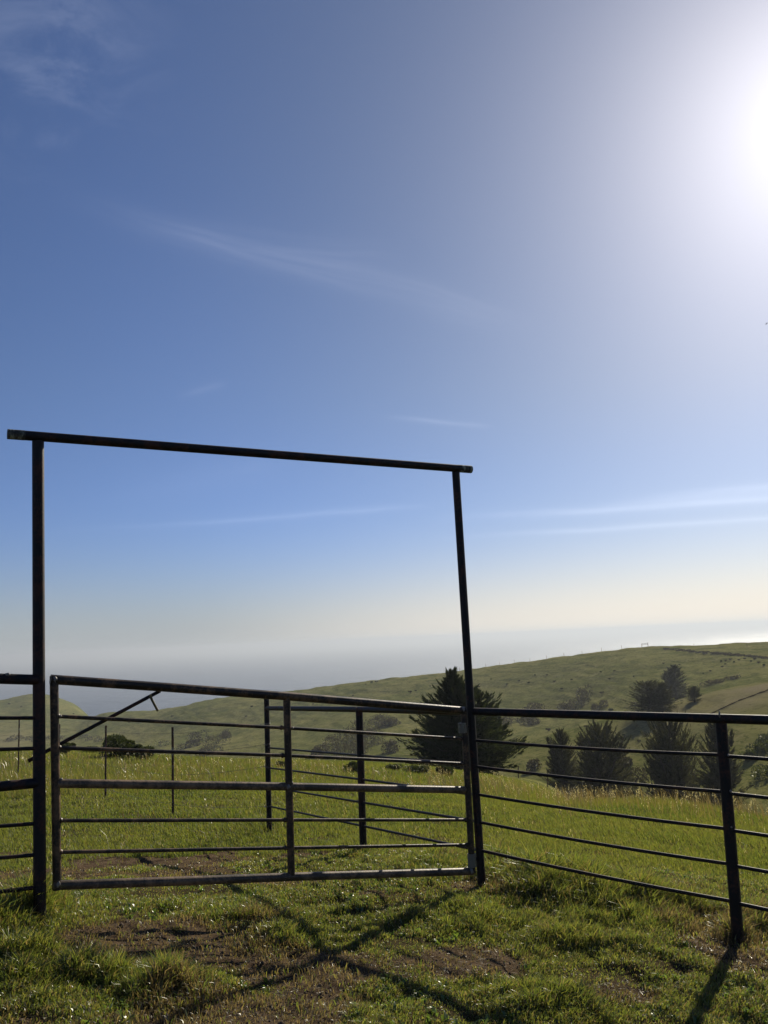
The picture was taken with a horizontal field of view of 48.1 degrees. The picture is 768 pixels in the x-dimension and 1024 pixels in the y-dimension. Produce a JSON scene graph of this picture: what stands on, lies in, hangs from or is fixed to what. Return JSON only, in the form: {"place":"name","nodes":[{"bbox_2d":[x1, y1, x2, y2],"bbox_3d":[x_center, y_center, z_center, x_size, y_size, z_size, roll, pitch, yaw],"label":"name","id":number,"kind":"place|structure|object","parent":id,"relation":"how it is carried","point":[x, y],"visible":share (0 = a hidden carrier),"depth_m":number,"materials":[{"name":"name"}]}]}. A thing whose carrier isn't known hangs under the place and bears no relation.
{"place":"outdoors","nodes":[
{"label":"outdoors","id":0,"kind":"place"},
{"bbox_2d":[0,642,767,1023],"bbox_3d":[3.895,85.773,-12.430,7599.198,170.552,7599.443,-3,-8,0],"label":"ground","id":1,"kind":"structure","parent":0,"point":[574,674],"depth_m":151.27,"materials":[{"name":"green plant"}]},
{"bbox_2d":[60,742,75,753],"bbox_3d":[-14.935,11.045,40.195,0.928,0.570,0.938,-5,-9,16],"label":"shrub","id":2,"kind":"object","parent":1,"relation":"on","point":[69,744],"visible":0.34,"depth_m":40.12,"materials":[{"name":"green plant"}]},
{"bbox_2d":[3,734,188,749],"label":"thicket","id":3,"kind":"object","parent":1,"relation":"on","point":[84,735],"visible":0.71,"depth_m":514.54,"materials":[{"name":"green plant"}]},
{"bbox_2d":[98,734,135,757],"bbox_3d":[-12.151,10.604,38.987,1.593,1.244,1.726,-7,-9,26],"label":"shrub","id":4,"kind":"object","parent":1,"relation":"on","point":[117,741],"visible":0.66,"depth_m":38.70,"materials":[{"name":"green plant"}]},
{"bbox_2d":[0,720,269,814],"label":"wire fence","id":5,"kind":"object","parent":1,"relation":"on","point":[172,733],"visible":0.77,"depth_m":15.22,"materials":[{"name":"metal"}]},
{"bbox_2d":[126,743,154,759],"bbox_3d":[-10.811,10.677,38.273,1.178,0.798,1.190,-3,-8,6],"label":"shrub","id":6,"kind":"object","parent":1,"relation":"on","point":[138,754],"visible":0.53,"depth_m":38.10,"materials":[{"name":"green plant"}]},
{"bbox_2d":[185,730,231,755],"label":"thicket","id":7,"kind":"object","parent":1,"relation":"on","point":[199,738],"visible":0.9,"depth_m":375.97,"materials":[{"name":"green plant"}]},
{"bbox_2d":[7,429,485,918],"bbox_3d":[-0.744,1.262,6.114,3.624,3.496,0.109,2,-10,-30],"label":"overhead gate frame","id":8,"kind":"object","parent":1,"relation":"on","point":[37,439],"visible":0.81,"depth_m":5.67,"materials":[{"name":"black metal"}]},
{"bbox_2d":[0,673,38,893],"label":"pipe fence","id":9,"kind":"object","parent":8,"relation":"attached to","point":[19,679],"visible":1,"depth_m":5.17,"materials":[{"name":"grey metal"}]},
{"bbox_2d":[27,674,478,890],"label":"pipe gate","id":10,"kind":"structure","parent":8,"relation":"attached to","point":[288,786],"depth_m":5.89,"materials":[{"name":"grey metal"}]},
{"bbox_2d":[276,761,284,766],"bbox_3d":[-3.899,9.596,32.726,0.460,0.278,0.498,0,-9,-19],"label":"shrub","id":11,"kind":"object","parent":1,"relation":"on","point":[280,762],"visible":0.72,"depth_m":32.64,"materials":[{"name":"green plant"}]},
{"bbox_2d":[341,761,364,772],"bbox_3d":[-1.105,9.468,31.877,0.914,0.445,0.905,-7,-10,28],"label":"shrub","id":12,"kind":"object","parent":1,"relation":"on","point":[352,764],"visible":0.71,"depth_m":31.75,"materials":[{"name":"green plant"}]},
{"bbox_2d":[310,714,400,756],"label":"thicket","id":13,"kind":"object","parent":1,"relation":"on","point":[389,743],"visible":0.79,"depth_m":254.81,"materials":[{"name":"green plant"}]},
{"bbox_2d":[264,699,473,849],"bbox_3d":[-0.439,3.102,9.380,0.079,2.185,5.739,1,-9,-25],"label":"pipe fence","id":14,"kind":"object","parent":1,"relation":"on","point":[361,779],"visible":0.74,"depth_m":8.98,"materials":[{"name":"black metal"}]},
{"bbox_2d":[0,836,767,1023],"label":"grass","id":15,"kind":"structure","parent":1,"relation":"on","point":[601,908],"depth_m":5.19,"materials":[{"name":"green plant"}]},
{"bbox_2d":[0,748,767,881],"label":"grass","id":16,"kind":"structure","parent":1,"relation":"on","point":[248,834],"depth_m":14.99,"materials":[{"name":"green plant"}]},
{"bbox_2d":[0,752,767,878],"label":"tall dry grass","id":17,"kind":"structure","parent":1,"relation":"on","point":[570,797],"depth_m":23.51,"materials":[{"name":"green plant"}]},
{"bbox_2d":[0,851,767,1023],"bbox_3d":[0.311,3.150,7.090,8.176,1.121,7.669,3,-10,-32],"label":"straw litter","id":18,"kind":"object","parent":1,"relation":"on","point":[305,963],"visible":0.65,"depth_m":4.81,"materials":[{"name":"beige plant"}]},
{"bbox_2d":[3,845,767,1023],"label":"broadleaf weeds","id":19,"kind":"object","parent":1,"relation":"on","point":[433,1010],"visible":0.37,"depth_m":4.66,"materials":[{"name":"green plant"}]},
{"bbox_2d":[6,853,767,1023],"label":"soil clods","id":20,"kind":"object","parent":1,"relation":"on","point":[121,925],"visible":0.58,"depth_m":4.85,"materials":[{"name":"brown soil"}]},
{"bbox_2d":[385,763,402,769],"bbox_3d":[0.412,10.896,36.754,0.719,0.313,0.779,6,-12,-44],"label":"shrub","id":21,"kind":"object","parent":1,"relation":"on","point":[390,766],"visible":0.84,"depth_m":36.66,"materials":[{"name":"green plant"}]},
{"bbox_2d":[402,765,430,774],"bbox_3d":[1.380,10.729,35.856,1.213,0.398,1.120,-6,-9,21],"label":"shrub","id":22,"kind":"object","parent":1,"relation":"on","point":[417,769],"visible":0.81,"depth_m":35.73,"materials":[{"name":"green plant"}]},
{"bbox_2d":[435,765,453,775],"bbox_3d":[2.595,11.023,36.681,0.801,0.513,0.809,-4,-9,10],"label":"shrub","id":23,"kind":"object","parent":1,"relation":"on","point":[449,769],"visible":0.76,"depth_m":36.56,"materials":[{"name":"green plant"}]},
{"bbox_2d":[395,666,535,775],"bbox_3d":[5.366,13.907,57.760,9.076,7.149,10.137,-6,-9,21],"label":"cypress tree","id":24,"kind":"object","parent":1,"relation":"on","point":[452,692],"visible":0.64,"depth_m":56.82,"materials":[{"name":"green plant"}]},
{"bbox_2d":[500,684,608,725],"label":"thicket","id":25,"kind":"object","parent":1,"relation":"on","point":[564,706],"visible":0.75,"depth_m":280.25,"materials":[{"name":"green plant"}]},
{"bbox_2d":[539,728,583,798],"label":"cypress tree","id":26,"kind":"object","parent":1,"relation":"on","point":[558,756],"visible":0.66,"depth_m":94.97,"materials":[{"name":"green plant"}]},
{"bbox_2d":[560,719,643,799],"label":"cypress tree","id":27,"kind":"object","parent":1,"relation":"on","point":[595,763],"visible":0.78,"depth_m":91.69,"materials":[{"name":"green plant"}]},
{"bbox_2d":[526,756,709,787],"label":"thicket","id":28,"kind":"object","parent":1,"relation":"on","point":[531,764],"visible":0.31,"depth_m":121.61,"materials":[{"name":"green plant"}]},
{"bbox_2d":[471,708,767,944],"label":"pipe fence","id":29,"kind":"object","parent":1,"relation":"on","point":[721,722],"visible":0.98,"depth_m":5.76,"materials":[{"name":"grey metal"}]},
{"bbox_2d":[621,680,681,711],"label":"cypress tree","id":30,"kind":"object","parent":1,"relation":"on","point":[643,700],"visible":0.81,"depth_m":149.57,"materials":[{"name":"green plant"}]},
{"bbox_2d":[645,681,677,711],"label":"cypress tree","id":31,"kind":"object","parent":1,"relation":"on","point":[660,690],"visible":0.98,"depth_m":147.09,"materials":[{"name":"green plant"}]},
{"bbox_2d":[628,709,703,801],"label":"cypress tree","id":32,"kind":"object","parent":1,"relation":"on","point":[664,769],"visible":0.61,"depth_m":88.35,"materials":[{"name":"green plant"}]},
{"bbox_2d":[661,664,688,698],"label":"cypress tree","id":33,"kind":"object","parent":1,"relation":"on","point":[670,677],"visible":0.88,"depth_m":229.99,"materials":[{"name":"green plant"}]},
{"bbox_2d":[685,685,703,701],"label":"cypress tree","id":34,"kind":"object","parent":1,"relation":"on","point":[693,693],"visible":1,"depth_m":147.82,"materials":[{"name":"green plant"}]},
{"bbox_2d":[663,647,767,658],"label":"thicket","id":35,"kind":"object","parent":1,"relation":"on","point":[731,654],"visible":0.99,"depth_m":296.48,"materials":[{"name":"green plant"}]},
{"bbox_2d":[686,723,753,811],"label":"cypress tree","id":36,"kind":"object","parent":1,"relation":"on","point":[710,778],"visible":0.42,"depth_m":85.91,"materials":[{"name":"green plant"}]},
{"bbox_2d":[700,675,740,685],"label":"thicket","id":37,"kind":"object","parent":1,"relation":"on","point":[720,680],"visible":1,"depth_m":235.68,"materials":[{"name":"green plant"}]},
{"bbox_2d":[737,732,767,780],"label":"thicket","id":38,"kind":"object","parent":1,"relation":"on","point":[762,744],"visible":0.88,"depth_m":105.92,"materials":[{"name":"green plant"}]},
{"bbox_2d":[0,627,767,715],"bbox_3d":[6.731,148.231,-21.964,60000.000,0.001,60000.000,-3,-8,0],"label":"sea","id":39,"kind":"structure","parent":0,"point":[288,669],"depth_m":6649.90,"materials":[{"name":"liquid"}]},
{"bbox_2d":[0,0,767,661],"label":"sky","id":40,"kind":"structure","parent":0,"point":[523,244],"materials":[{"name":"blue"}]},
{"bbox_2d":[710,689,767,713],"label":"path","id":41,"kind":"structure","parent":0,"point":[738,700],"depth_m":137.25,"materials":[{"name":"soil"}]}
]}

